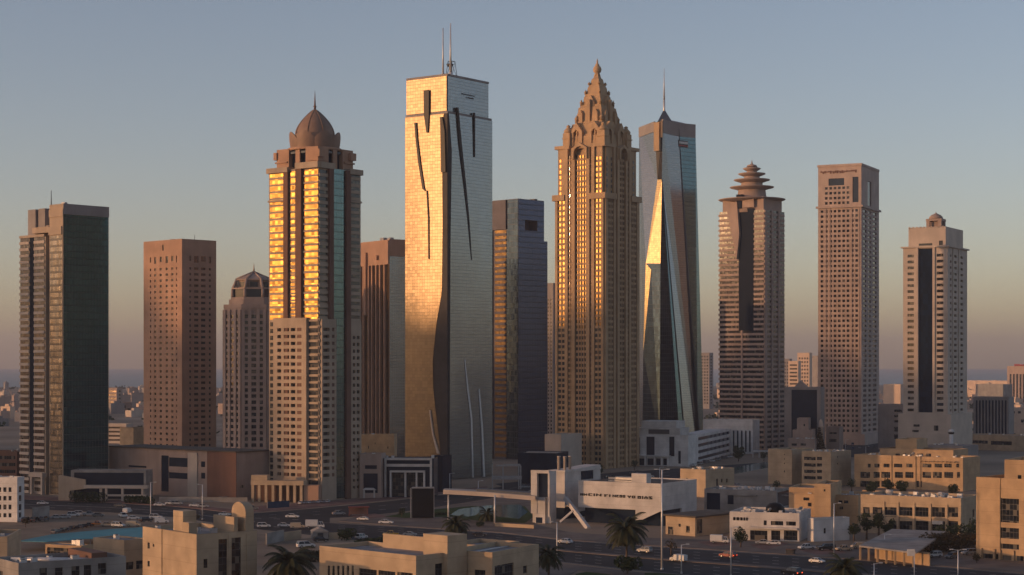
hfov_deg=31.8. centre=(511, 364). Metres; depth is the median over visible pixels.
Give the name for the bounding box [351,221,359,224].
window
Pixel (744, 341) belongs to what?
window
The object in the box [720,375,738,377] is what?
window
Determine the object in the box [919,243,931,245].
upper window
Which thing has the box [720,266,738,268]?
window
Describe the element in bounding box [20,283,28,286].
window
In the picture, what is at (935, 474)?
window
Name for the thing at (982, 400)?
window
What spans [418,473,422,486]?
window
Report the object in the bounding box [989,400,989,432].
window
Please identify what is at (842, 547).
car
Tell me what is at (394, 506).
road
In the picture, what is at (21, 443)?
window
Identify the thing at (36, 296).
window
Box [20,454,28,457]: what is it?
window
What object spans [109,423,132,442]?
parking garage
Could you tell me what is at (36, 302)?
window
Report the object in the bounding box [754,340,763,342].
window
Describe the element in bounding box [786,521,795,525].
window
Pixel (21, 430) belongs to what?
window
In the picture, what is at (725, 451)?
wing window
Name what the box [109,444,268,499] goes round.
podium building
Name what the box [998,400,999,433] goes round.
window
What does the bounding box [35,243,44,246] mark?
window
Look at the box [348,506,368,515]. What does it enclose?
bus shelter
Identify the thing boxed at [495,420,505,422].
window
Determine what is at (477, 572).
window
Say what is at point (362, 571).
window
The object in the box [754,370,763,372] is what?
window
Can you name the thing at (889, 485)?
tree
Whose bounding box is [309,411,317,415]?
window
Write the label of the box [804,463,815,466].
window
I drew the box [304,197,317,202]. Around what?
bay window
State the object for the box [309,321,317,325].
window
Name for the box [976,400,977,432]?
window
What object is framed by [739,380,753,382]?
window
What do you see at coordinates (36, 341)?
window
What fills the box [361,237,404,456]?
office tower
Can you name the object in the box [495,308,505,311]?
window
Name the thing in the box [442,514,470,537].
palm tree
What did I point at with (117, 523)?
off road car
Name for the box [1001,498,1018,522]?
window
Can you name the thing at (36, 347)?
window
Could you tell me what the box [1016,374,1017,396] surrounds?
window
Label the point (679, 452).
window
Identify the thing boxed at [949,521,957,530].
window
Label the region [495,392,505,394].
window
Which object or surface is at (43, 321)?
window
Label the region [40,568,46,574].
window
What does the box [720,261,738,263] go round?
window
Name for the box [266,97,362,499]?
domed tower
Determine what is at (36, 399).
window
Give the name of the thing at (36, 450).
window
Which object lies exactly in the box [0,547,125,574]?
block
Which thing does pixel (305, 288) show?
bay window
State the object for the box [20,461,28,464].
window
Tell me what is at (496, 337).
window
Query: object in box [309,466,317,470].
window
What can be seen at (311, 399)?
window
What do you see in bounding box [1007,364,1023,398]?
ribbed block
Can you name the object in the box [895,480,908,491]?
tree
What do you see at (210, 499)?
boundary wall
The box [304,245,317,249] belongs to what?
bay window
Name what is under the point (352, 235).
window
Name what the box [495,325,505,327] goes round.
window
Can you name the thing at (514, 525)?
kerb wall
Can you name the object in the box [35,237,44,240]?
window
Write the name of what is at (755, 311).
window
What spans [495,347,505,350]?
window
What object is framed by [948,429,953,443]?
water tower
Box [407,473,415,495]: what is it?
window
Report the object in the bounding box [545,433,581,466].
annex
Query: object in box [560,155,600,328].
bay window
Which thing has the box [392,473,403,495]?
window
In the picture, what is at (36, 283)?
window
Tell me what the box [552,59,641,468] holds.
ornate tower
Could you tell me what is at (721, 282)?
window
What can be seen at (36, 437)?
window
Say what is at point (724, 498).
grey shop
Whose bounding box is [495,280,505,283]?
window
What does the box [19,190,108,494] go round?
glass tower
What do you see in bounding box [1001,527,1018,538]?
window
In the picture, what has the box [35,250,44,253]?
window
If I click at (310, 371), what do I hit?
window
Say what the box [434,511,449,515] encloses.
hedge
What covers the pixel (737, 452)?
tree
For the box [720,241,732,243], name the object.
window
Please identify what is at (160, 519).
van
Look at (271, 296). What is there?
bay window
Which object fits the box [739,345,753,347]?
window
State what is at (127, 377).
sea
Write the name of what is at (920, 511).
window
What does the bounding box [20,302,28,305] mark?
window
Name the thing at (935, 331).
pale tower
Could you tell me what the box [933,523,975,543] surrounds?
trees
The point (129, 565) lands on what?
window
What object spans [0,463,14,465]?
window
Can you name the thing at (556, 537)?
street lamp
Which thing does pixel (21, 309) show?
window
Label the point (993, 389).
office block
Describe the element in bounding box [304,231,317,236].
bay window
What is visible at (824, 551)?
red paving
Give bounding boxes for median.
[400,534,876,574]
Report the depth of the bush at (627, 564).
480.36 m
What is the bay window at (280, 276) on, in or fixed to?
in the domed tower at (314, 202)
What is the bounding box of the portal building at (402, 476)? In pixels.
[383,455,437,496]
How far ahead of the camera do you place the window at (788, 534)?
570.29 m
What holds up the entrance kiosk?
on the ground at (991, 462)
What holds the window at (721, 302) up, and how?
in the disc crown tower at (751, 275)
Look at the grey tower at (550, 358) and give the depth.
1149.70 m
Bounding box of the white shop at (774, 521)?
[730,502,810,541]
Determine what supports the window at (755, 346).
in the disc crown tower at (751, 275)
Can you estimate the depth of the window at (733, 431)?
1130.85 m
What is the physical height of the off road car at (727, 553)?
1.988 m
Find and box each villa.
[123,402,135,409]
[789,480,870,524]
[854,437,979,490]
[861,490,975,534]
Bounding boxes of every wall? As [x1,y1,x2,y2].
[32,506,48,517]
[159,497,247,502]
[265,530,283,544]
[284,530,301,540]
[495,523,533,527]
[734,461,767,473]
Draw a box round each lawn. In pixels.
[384,506,532,522]
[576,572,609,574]
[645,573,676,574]
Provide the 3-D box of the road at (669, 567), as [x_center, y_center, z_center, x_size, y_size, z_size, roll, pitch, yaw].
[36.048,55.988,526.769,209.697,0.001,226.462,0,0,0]
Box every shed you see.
[310,526,350,539]
[807,516,848,541]
[927,442,977,455]
[972,433,1023,451]
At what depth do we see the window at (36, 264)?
779.69 m
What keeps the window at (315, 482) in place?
in the domed tower at (314, 202)
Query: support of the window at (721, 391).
in the disc crown tower at (751, 275)
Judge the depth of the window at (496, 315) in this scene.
1068.57 m
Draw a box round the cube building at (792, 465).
[768,447,850,485]
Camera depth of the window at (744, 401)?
1176.18 m
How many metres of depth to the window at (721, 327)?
1184.83 m
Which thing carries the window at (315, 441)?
in the domed tower at (314, 202)
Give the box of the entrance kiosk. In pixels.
[363,488,375,497]
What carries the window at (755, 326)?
in the disc crown tower at (751, 275)
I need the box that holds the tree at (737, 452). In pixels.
[732,445,745,460]
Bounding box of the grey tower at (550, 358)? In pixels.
[547,283,554,433]
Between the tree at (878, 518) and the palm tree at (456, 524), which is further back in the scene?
the tree at (878, 518)
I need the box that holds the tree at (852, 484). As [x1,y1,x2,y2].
[846,478,855,490]
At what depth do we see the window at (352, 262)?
756.25 m
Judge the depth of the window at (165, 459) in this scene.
770.61 m
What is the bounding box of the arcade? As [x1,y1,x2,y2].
[251,474,320,502]
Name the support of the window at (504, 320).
in the dark tower at (519, 333)
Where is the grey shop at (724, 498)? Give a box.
[704,485,788,511]
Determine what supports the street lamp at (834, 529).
on the pavement at (535, 531)
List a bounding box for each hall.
[58,469,152,500]
[518,451,567,482]
[883,384,902,403]
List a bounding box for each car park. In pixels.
[497,470,679,490]
[843,443,879,456]
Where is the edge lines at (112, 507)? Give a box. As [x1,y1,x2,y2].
[33,504,254,521]
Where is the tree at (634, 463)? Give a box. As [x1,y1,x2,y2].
[630,460,637,469]
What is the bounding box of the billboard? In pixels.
[410,487,433,517]
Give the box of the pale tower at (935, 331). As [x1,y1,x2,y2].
[898,213,971,444]
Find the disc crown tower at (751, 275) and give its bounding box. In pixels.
[718,161,785,449]
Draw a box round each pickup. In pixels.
[82,511,93,515]
[91,520,101,525]
[118,512,127,517]
[382,530,398,534]
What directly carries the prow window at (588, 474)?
in the angular building at (579, 492)
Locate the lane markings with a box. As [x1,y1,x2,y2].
[339,526,992,574]
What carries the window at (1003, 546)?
in the ochre block at (1000, 517)
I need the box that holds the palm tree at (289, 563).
[262,545,318,574]
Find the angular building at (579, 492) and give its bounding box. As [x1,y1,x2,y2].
[443,456,696,528]
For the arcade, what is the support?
on the ground at (991, 462)
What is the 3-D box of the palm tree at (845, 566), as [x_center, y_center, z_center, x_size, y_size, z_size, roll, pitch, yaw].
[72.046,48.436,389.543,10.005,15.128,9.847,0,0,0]
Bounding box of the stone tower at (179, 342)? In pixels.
[144,235,215,446]
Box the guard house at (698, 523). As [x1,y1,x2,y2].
[663,510,729,535]
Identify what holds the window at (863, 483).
in the office building at (917, 463)
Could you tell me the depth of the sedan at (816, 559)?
506.69 m
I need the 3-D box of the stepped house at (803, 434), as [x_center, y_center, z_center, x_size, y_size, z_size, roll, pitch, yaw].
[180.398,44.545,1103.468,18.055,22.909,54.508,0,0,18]
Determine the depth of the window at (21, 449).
787.53 m
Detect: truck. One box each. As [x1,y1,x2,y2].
[305,519,324,528]
[710,534,729,543]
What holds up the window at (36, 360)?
in the glass tower at (64, 339)
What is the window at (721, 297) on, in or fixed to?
in the disc crown tower at (751, 275)
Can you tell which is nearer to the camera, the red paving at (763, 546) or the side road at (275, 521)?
the red paving at (763, 546)
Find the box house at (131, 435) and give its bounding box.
[120,427,143,444]
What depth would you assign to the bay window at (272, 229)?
752.57 m
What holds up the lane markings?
on the road at (669, 567)
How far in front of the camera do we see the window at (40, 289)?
779.12 m
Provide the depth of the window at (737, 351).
1183.96 m
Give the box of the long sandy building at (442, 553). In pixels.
[319,532,538,574]
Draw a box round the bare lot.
[0,517,318,574]
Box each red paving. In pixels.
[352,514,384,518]
[699,541,734,545]
[751,541,787,549]
[800,549,845,554]
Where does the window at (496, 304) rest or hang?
in the dark tower at (519, 333)
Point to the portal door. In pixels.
(538, 519)
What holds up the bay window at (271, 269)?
in the domed tower at (314, 202)
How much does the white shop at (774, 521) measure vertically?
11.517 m
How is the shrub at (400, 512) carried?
on the lawn at (526, 517)
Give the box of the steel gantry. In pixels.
[492,463,521,488]
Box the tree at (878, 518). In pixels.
[872,511,884,535]
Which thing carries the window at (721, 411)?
in the disc crown tower at (751, 275)
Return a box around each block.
[0,449,19,475]
[0,475,23,521]
[0,529,20,556]
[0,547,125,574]
[93,534,142,574]
[143,501,256,574]
[360,452,385,497]
[434,454,451,491]
[680,466,733,496]
[784,380,823,447]
[826,426,842,449]
[878,404,902,448]
[973,396,1013,433]
[976,384,1011,396]
[976,457,1023,560]
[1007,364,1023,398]
[1014,407,1023,434]
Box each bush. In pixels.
[337,528,356,540]
[613,555,642,572]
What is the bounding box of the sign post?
[907,549,914,574]
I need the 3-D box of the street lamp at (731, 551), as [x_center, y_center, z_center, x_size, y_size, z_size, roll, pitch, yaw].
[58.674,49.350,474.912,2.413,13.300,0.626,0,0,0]
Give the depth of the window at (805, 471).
830.89 m
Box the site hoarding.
[267,501,288,507]
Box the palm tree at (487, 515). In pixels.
[477,506,497,521]
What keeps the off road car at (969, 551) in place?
on the ground at (991, 462)
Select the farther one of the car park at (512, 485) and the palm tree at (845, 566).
the car park at (512, 485)
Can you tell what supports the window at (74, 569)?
in the block at (80, 561)
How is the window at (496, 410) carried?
in the dark tower at (519, 333)
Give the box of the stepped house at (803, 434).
[788,417,818,449]
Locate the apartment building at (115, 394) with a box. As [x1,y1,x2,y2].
[109,388,122,402]
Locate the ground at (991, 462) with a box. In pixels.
[0,385,1023,574]
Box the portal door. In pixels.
[536,517,541,522]
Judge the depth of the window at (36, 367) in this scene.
779.40 m
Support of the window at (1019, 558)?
in the ochre block at (1000, 517)
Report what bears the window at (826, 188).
in the grid tower at (848, 286)
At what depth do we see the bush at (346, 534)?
571.08 m
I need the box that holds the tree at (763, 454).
[761,452,767,457]
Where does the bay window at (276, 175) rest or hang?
in the domed tower at (314, 202)
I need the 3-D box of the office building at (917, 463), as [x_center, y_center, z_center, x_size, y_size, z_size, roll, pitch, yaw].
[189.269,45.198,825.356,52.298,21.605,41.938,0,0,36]
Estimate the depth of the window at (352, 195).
756.25 m
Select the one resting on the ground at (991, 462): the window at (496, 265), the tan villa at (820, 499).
the tan villa at (820, 499)
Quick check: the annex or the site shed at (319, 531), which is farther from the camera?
the annex
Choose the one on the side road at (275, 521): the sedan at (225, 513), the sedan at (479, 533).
the sedan at (225, 513)
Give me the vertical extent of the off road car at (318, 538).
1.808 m
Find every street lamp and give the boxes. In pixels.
[150,482,152,518]
[196,484,202,519]
[550,521,557,562]
[654,469,669,569]
[680,544,688,573]
[730,526,738,574]
[833,503,836,554]
[949,549,966,574]
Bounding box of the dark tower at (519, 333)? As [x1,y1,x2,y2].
[492,199,546,459]
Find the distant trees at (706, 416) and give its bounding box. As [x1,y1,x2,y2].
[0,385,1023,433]
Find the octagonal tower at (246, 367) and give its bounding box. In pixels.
[223,266,268,448]
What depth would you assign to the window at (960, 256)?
1108.70 m
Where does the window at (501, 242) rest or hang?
in the dark tower at (519, 333)
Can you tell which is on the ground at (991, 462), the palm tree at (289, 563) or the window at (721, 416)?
the palm tree at (289, 563)
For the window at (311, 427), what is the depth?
740.00 m
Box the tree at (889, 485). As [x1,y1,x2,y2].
[882,478,894,489]
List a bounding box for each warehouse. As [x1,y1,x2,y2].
[967,380,1006,389]
[967,390,975,396]
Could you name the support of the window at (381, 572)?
in the long sandy building at (442, 553)
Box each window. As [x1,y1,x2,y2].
[0,456,14,458]
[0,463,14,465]
[0,470,14,472]
[20,238,28,241]
[20,244,28,248]
[20,251,28,254]
[20,257,28,260]
[20,270,28,273]
[20,276,28,279]
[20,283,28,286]
[20,289,28,292]
[20,295,28,298]
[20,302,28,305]
[20,308,28,311]
[20,321,28,324]
[20,327,28,330]
[20,340,28,343]
[20,346,28,349]
[20,359,28,362]
[20,372,28,375]
[20,378,28,381]
[20,391,28,394]
[20,397,28,400]
[20,410,28,413]
[20,416,28,419]
[20,429,28,432]
[20,435,28,438]
[20,442,28,445]
[20,448,28,451]
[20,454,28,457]
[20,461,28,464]
[20,467,28,470]
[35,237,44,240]
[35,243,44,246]
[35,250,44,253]
[35,256,44,259]
[35,262,44,266]
[35,269,44,272]
[35,275,44,278]
[35,282,44,285]
[35,288,44,291]
[35,295,44,298]
[35,301,44,304]
[35,308,44,311]
[35,314,44,317]
[35,320,44,323]
[35,327,44,330]
[35,333,44,336]
[35,340,44,343]
[35,346,44,349]
[35,353,44,355]
[35,359,44,362]
[35,366,44,368]
[35,372,44,375]
[35,378,44,381]
[35,385,44,388]
[35,391,44,394]
[35,398,44,400]
[35,404,44,407]
[35,410,44,413]
[35,417,44,420]
[35,423,44,426]
[35,430,44,433]
[35,436,44,439]
[35,442,44,446]
[35,449,44,452]
[35,455,44,458]
[35,462,44,465]
[35,468,44,471]
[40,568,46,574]
[48,547,67,553]
[55,567,61,574]
[71,566,78,574]
[74,473,143,498]
[84,565,90,574]
[98,563,105,573]
[126,562,132,569]
[129,465,145,467]
[136,560,142,568]
[150,267,210,445]
[162,455,168,491]
[169,457,187,466]
[169,472,187,478]
[218,539,226,574]
[226,315,237,446]
[232,537,239,574]
[270,173,282,177]
[270,179,282,184]
[270,186,282,191]
[270,193,282,197]
[270,199,282,204]
[270,206,282,211]
[270,213,282,218]
[270,220,282,224]
[270,227,282,231]
[270,233,282,238]
[270,240,282,245]
[270,247,282,251]
[270,254,282,258]
[270,261,282,265]
[270,268,282,271]
[270,274,282,278]
[270,281,282,285]
[270,288,282,292]
[270,295,282,298]
[270,302,282,305]
[270,308,282,312]
[270,315,282,319]
[280,328,357,487]
[304,169,317,174]
[304,176,317,181]
[304,183,317,188]
[304,190,317,195]
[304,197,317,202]
[304,204,317,208]
[304,211,317,215]
[304,218,317,222]
[304,224,317,229]
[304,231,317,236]
[304,238,317,243]
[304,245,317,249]
[304,252,317,256]
[304,259,317,263]
[304,266,317,270]
[304,273,317,277]
[304,280,317,284]
[304,287,317,291]
[304,294,317,297]
[304,301,317,304]
[304,307,317,311]
[304,314,317,318]
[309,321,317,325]
[309,328,317,332]
[309,335,317,339]
[309,342,317,345]
[309,349,317,352]
[309,356,317,359]
[309,363,317,366]
[309,370,317,373]
[309,377,317,380]
[309,383,317,387]
[309,390,317,394]
[309,397,317,401]
[309,404,317,408]
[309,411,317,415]
[309,418,317,422]
[309,425,317,429]
[309,432,317,436]
[309,439,317,443]
[309,446,317,450]
[309,452,317,457]
[309,459,317,463]
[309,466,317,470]
[309,473,317,477]
[309,480,317,484]
[351,180,359,183]
[351,187,359,190]
[351,193,359,197]
[351,207,359,210]
[351,214,359,217]
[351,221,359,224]
[351,234,359,237]
[351,241,359,244]
[351,261,359,264]
[351,268,359,271]
[360,568,376,574]
[364,473,377,492]
[365,465,376,468]
[379,570,394,574]
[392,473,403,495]
[398,572,412,574]
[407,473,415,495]
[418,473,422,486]
[435,563,441,574]
[475,570,484,574]
[495,230,505,233]
[495,236,505,238]
[495,241,505,244]
[495,247,505,249]
[495,252,505,255]
[495,258,505,261]
[495,264,505,266]
[495,269,505,272]
[495,275,505,277]
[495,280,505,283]
[495,286,505,288]
[495,291,505,294]
[495,297,505,299]
[495,303,505,305]
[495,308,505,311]
[495,314,505,316]
[495,319,505,322]
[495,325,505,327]
[495,331,505,333]
[495,336,505,338]
[495,342,505,344]
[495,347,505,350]
[495,353,505,355]
[495,359,505,361]
[495,364,505,366]
[495,370,505,372]
[495,375,505,377]
[495,381,505,383]
[495,386,505,389]
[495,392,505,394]
[495,398,505,400]
[495,403,505,405]
[495,409,505,411]
[495,414,505,417]
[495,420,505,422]
[495,425,505,428]
[495,431,505,433]
[495,437,505,439]
[495,442,505,445]
[495,448,505,450]
[495,453,505,456]
[495,563,512,574]
[548,299,551,432]
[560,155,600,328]
[569,156,635,465]
[581,470,592,479]
[639,458,643,464]
[647,437,654,454]
[648,458,653,464]
[656,458,660,464]
[669,437,673,455]
[678,451,680,463]
[697,519,701,533]
[698,431,728,439]
[698,437,728,446]
[698,443,728,452]
[698,449,728,459]
[707,493,719,509]
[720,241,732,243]
[720,246,733,248]
[720,251,734,253]
[720,256,738,258]
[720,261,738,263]
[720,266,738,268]
[720,271,738,273]
[720,276,738,278]
[720,281,738,283]
[720,286,738,288]
[720,291,738,293]
[720,296,738,298]
[720,301,738,303]
[720,306,738,308]
[720,311,738,313]
[720,316,738,318]
[720,321,738,323]
[720,326,738,328]
[720,331,738,332]
[720,336,738,337]
[720,341,738,342]
[720,346,738,347]
[720,350,738,352]
[720,355,738,357]
[720,360,738,362]
[720,365,738,367]
[720,370,738,372]
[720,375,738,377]
[720,380,738,382]
[720,385,738,387]
[720,390,738,392]
[720,395,738,397]
[720,400,738,402]
[720,405,738,407]
[720,410,738,412]
[720,415,738,417]
[728,495,733,503]
[733,431,750,451]
[739,330,753,332]
[739,335,753,337]
[739,340,753,342]
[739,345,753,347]
[739,350,753,352]
[739,355,753,357]
[739,360,753,362]
[739,365,753,367]
[739,370,753,372]
[739,375,753,377]
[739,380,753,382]
[739,385,753,387]
[739,390,753,392]
[739,395,753,397]
[739,400,753,402]
[739,405,753,407]
[739,410,753,412]
[739,415,753,417]
[750,530,766,539]
[754,210,783,448]
[754,295,763,297]
[754,300,763,302]
[754,305,763,307]
[754,310,763,312]
[754,315,763,317]
[754,320,763,322]
[754,325,763,327]
[754,330,763,332]
[754,335,763,337]
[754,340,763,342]
[754,345,763,347]
[754,350,763,352]
[754,355,763,357]
[754,360,763,362]
[754,365,763,367]
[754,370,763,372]
[754,375,763,377]
[771,521,782,524]
[771,530,779,539]
[778,490,788,505]
[784,530,796,539]
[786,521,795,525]
[792,390,816,437]
[804,457,815,459]
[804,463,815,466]
[804,470,815,472]
[804,476,815,479]
[821,186,869,431]
[861,472,869,477]
[861,481,868,486]
[863,507,869,516]
[873,507,881,516]
[874,472,879,477]
[881,472,889,477]
[885,507,896,516]
[895,472,902,477]
[900,507,911,515]
[900,521,911,529]
[905,472,912,477]
[916,507,927,516]
[916,521,927,529]
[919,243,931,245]
[923,472,930,477]
[932,507,944,516]
[932,521,944,530]
[933,472,941,477]
[944,472,952,477]
[949,507,957,516]
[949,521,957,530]
[960,256,961,299]
[972,440,987,443]
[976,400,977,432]
[979,400,980,432]
[982,400,983,432]
[983,553,992,558]
[986,400,986,432]
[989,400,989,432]
[991,441,1011,444]
[992,400,993,433]
[995,400,996,433]
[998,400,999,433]
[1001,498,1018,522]
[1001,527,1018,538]
[1001,543,1018,549]
[1002,400,1002,433]
[1003,555,1010,559]
[1005,400,1006,433]
[1013,374,1014,396]
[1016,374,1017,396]
[1017,556,1022,560]
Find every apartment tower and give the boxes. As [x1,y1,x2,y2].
[784,359,791,386]
[788,361,800,386]
[797,353,811,386]
[812,356,817,386]
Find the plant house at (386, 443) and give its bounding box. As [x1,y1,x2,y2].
[361,433,396,456]
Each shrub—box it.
[397,508,404,516]
[476,521,483,526]
[972,553,980,562]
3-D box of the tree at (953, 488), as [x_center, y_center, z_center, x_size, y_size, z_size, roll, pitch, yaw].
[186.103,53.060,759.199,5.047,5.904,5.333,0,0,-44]
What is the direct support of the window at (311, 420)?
in the domed tower at (314, 202)
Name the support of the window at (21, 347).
in the glass tower at (64, 339)
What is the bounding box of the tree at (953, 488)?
[948,484,959,493]
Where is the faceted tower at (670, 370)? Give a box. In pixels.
[639,75,702,431]
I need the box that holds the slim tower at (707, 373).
[702,353,712,408]
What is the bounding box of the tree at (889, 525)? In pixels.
[883,518,895,532]
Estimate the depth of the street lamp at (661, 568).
490.32 m
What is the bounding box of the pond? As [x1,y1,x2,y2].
[451,505,526,518]
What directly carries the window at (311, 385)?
in the domed tower at (314, 202)
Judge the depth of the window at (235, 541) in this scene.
419.99 m
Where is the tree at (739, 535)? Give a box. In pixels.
[733,526,747,546]
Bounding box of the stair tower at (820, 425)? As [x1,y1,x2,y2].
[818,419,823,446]
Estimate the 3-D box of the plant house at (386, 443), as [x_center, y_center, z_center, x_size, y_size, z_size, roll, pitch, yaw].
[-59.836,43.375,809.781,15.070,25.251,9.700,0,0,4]
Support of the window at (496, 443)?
in the dark tower at (519, 333)
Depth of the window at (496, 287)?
1068.57 m
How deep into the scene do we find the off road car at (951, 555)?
518.16 m
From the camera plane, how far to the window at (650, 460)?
996.02 m
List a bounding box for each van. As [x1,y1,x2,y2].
[122,508,131,512]
[126,521,140,526]
[155,517,168,522]
[290,522,304,528]
[669,554,687,561]
[850,542,865,548]
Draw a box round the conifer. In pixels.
[816,427,825,449]
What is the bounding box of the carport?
[859,529,945,566]
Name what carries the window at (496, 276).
in the dark tower at (519, 333)
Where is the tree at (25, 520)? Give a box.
[21,518,29,526]
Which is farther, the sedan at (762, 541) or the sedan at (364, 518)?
the sedan at (364, 518)
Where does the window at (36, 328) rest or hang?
in the glass tower at (64, 339)
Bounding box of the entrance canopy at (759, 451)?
[752,450,767,457]
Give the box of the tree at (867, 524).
[860,512,873,538]
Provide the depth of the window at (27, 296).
787.24 m
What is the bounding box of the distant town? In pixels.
[0,380,1023,432]
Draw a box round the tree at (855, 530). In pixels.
[847,523,860,540]
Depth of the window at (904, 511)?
591.78 m
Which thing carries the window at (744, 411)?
in the disc crown tower at (751, 275)
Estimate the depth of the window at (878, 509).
597.22 m
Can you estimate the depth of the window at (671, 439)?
991.41 m
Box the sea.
[0,369,1006,387]
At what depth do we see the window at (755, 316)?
1170.74 m
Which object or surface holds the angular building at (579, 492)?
on the ground at (991, 462)
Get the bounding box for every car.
[30,517,39,521]
[39,516,48,520]
[51,529,59,533]
[67,511,79,516]
[111,521,125,526]
[139,516,152,521]
[149,514,162,518]
[171,500,182,504]
[257,522,270,527]
[296,540,315,547]
[313,536,328,541]
[355,533,367,538]
[637,546,652,552]
[719,550,736,557]
[781,567,802,574]
[798,543,815,549]
[816,543,835,550]
[835,545,852,550]
[930,551,942,557]
[944,551,959,558]
[961,548,975,554]
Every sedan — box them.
[37,501,48,504]
[50,515,62,518]
[92,512,104,516]
[100,522,110,525]
[127,515,139,519]
[197,504,208,507]
[218,512,230,515]
[277,523,289,526]
[285,513,298,517]
[332,510,345,514]
[357,516,368,519]
[378,519,393,523]
[403,531,416,535]
[472,531,486,535]
[558,538,572,543]
[755,539,769,543]
[766,540,780,544]
[809,557,824,562]
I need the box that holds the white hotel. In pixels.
[639,420,729,466]
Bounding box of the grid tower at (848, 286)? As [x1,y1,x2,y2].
[816,163,880,444]
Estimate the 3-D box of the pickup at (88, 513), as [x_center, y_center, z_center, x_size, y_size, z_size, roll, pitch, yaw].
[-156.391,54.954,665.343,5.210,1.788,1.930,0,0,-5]
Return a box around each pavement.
[24,495,231,512]
[253,486,486,512]
[340,498,1023,572]
[539,564,644,574]
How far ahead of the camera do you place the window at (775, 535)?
571.83 m
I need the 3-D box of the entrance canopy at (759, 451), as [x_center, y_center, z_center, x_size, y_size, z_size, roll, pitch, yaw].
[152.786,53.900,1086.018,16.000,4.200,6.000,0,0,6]
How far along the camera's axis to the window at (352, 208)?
756.07 m
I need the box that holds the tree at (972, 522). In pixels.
[969,517,975,529]
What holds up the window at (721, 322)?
in the disc crown tower at (751, 275)
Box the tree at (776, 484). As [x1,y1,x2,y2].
[772,480,779,486]
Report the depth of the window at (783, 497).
685.73 m
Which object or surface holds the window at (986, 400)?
in the ribbed block at (993, 414)
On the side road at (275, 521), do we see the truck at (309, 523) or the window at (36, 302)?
the truck at (309, 523)
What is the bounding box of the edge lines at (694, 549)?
[338,523,1016,574]
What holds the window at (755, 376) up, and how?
in the disc crown tower at (751, 275)
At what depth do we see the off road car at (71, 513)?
661.22 m
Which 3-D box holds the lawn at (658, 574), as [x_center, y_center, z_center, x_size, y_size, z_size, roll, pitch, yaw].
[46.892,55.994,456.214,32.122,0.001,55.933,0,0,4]
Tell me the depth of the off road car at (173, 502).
715.85 m
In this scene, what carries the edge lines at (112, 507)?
on the side road at (275, 521)
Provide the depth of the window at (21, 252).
787.53 m
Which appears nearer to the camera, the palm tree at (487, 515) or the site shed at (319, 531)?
the site shed at (319, 531)
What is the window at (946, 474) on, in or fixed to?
in the office building at (917, 463)
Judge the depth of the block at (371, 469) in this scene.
755.27 m
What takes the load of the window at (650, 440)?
in the white hotel
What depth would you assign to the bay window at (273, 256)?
752.57 m
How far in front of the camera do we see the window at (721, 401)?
1184.54 m
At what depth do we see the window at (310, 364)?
740.00 m
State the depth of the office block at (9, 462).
791.20 m
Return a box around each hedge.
[69,491,107,502]
[123,495,154,503]
[293,550,318,561]
[354,536,382,541]
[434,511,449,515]
[918,532,975,551]
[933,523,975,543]
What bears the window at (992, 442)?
in the shed at (1001, 442)
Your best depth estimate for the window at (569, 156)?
977.23 m
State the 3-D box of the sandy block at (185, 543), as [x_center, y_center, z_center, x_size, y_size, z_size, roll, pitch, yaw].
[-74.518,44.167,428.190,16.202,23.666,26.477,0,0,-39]
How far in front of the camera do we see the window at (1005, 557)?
515.97 m
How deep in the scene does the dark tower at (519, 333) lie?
1066.01 m
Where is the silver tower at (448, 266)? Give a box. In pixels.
[405,23,491,479]
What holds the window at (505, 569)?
in the long sandy building at (442, 553)
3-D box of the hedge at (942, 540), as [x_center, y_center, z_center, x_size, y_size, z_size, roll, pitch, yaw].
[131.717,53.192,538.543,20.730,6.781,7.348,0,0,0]
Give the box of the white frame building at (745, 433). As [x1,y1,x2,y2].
[703,418,759,453]
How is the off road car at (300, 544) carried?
on the bare lot
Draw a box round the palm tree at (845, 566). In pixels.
[823,552,868,574]
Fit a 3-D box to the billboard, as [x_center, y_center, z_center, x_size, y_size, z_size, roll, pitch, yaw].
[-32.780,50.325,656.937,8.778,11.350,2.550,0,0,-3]
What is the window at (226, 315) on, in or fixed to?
in the octagonal tower at (246, 367)
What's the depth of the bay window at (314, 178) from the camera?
740.90 m
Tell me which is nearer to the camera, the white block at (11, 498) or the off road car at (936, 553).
the off road car at (936, 553)
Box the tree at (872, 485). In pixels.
[866,481,878,491]
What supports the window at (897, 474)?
in the office building at (917, 463)
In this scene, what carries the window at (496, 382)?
in the dark tower at (519, 333)
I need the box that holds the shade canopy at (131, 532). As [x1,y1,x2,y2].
[21,527,142,543]
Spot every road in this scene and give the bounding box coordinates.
[24,499,329,534]
[254,463,755,517]
[322,522,1023,574]
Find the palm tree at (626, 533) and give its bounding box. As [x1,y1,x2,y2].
[604,512,648,556]
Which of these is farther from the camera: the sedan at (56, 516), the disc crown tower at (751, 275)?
the disc crown tower at (751, 275)
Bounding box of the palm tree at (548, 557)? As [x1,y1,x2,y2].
[536,543,565,574]
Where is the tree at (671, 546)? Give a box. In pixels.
[665,538,677,554]
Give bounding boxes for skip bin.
[786,548,795,553]
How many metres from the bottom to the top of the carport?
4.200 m
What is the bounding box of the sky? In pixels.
[0,0,1023,368]
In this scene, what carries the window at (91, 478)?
in the glass hall

